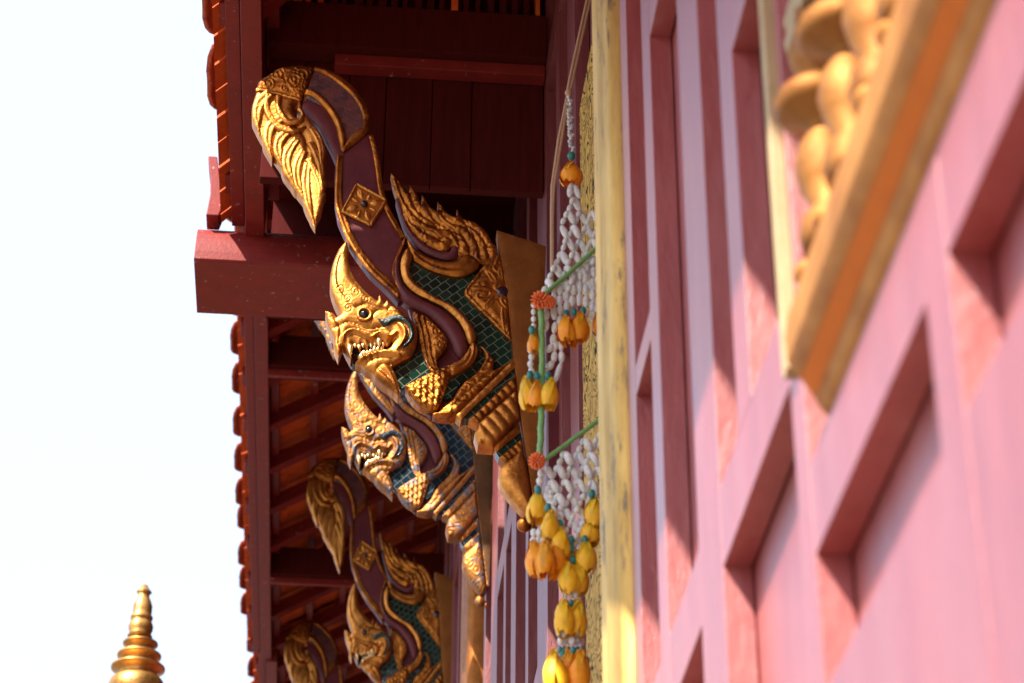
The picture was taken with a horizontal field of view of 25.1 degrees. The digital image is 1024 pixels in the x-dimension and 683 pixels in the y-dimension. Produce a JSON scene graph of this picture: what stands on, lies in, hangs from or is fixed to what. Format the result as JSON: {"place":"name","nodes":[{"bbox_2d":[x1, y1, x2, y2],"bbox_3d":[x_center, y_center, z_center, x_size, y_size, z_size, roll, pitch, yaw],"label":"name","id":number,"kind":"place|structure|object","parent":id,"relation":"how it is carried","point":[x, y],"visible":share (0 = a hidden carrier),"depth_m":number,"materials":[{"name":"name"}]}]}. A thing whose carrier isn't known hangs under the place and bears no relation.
{"place":"outdoors","nodes":[
{"label":"outdoors","id":0,"kind":"place"},
{"bbox_2d":[0,0,253,682],"label":"sky","id":1,"kind":"structure","parent":0,"point":[118,402],"materials":[{"name":"white"}]},
{"bbox_2d":[108,584,164,682],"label":"stupa spire","id":2,"kind":"structure","parent":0,"point":[138,659],"depth_m":10.02,"materials":[{"name":"gold metal"}]},
{"label":"ground","id":3,"kind":"structure","parent":0,"visible":0},
{"bbox_2d":[432,0,1023,682],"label":"temple wall","id":4,"kind":"structure","parent":3,"relation":"on","point":[792,378],"depth_m":2.45,"materials":[{"name":"pink paint"}]},
{"bbox_2d":[284,621,342,682],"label":"naga bracket","id":5,"kind":"object","parent":4,"relation":"attached to","point":[322,650],"visible":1,"depth_m":12.09,"materials":[{"name":"gold metal"}]},
{"bbox_2d":[227,186,444,659],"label":"tiled roof","id":6,"kind":"structure","parent":4,"relation":"attached to","point":[290,378],"depth_m":10.91,"materials":[{"name":"wood"}]},
{"bbox_2d":[246,552,431,682],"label":"tiled roof","id":7,"kind":"structure","parent":4,"relation":"attached to","point":[274,669],"depth_m":12.63,"materials":[{"name":"wood"}]},
{"bbox_2d":[194,0,545,320],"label":"tiled roof","id":8,"kind":"structure","parent":4,"relation":"attached to","point":[450,92],"depth_m":6.38,"materials":[{"name":"wood"}]},
{"bbox_2d":[307,458,452,682],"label":"naga bracket","id":9,"kind":"object","parent":4,"relation":"attached to","point":[413,645],"visible":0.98,"depth_m":10.32,"materials":[{"name":"gold metal"}]},
{"bbox_2d":[314,321,492,607],"bbox_3d":[-0.414,0.215,8.030,0.788,1.527,0.080,3,-32,-4],"label":"naga bracket","id":10,"kind":"object","parent":4,"relation":"attached to","point":[421,466],"visible":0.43,"depth_m":7.89,"materials":[{"name":"gold metal"}]},
{"bbox_2d":[252,66,558,532],"bbox_3d":[-0.280,-0.143,5.675,0.788,1.328,0.080,3,-32,-4],"label":"naga bracket","id":11,"kind":"object","parent":4,"relation":"attached to","point":[451,348],"visible":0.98,"depth_m":5.68,"materials":[{"name":"gold metal"}]},
{"bbox_2d":[550,0,590,280],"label":"cord","id":12,"kind":"object","parent":4,"relation":"hanging from","point":[568,91],"visible":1,"depth_m":4.68,"materials":[{"name":"fabric"}]},
{"bbox_2d":[518,95,599,682],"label":"flower garland","id":13,"kind":"object","parent":12,"relation":"hanging from","point":[565,563],"visible":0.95,"depth_m":4.25,"materials":[{"name":"orange plant"}]},
{"bbox_2d":[758,0,996,415],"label":"window","id":14,"kind":"structure","parent":4,"relation":"in","point":[873,91],"depth_m":2.06,"materials":[{"name":"gold paint"}]}
]}

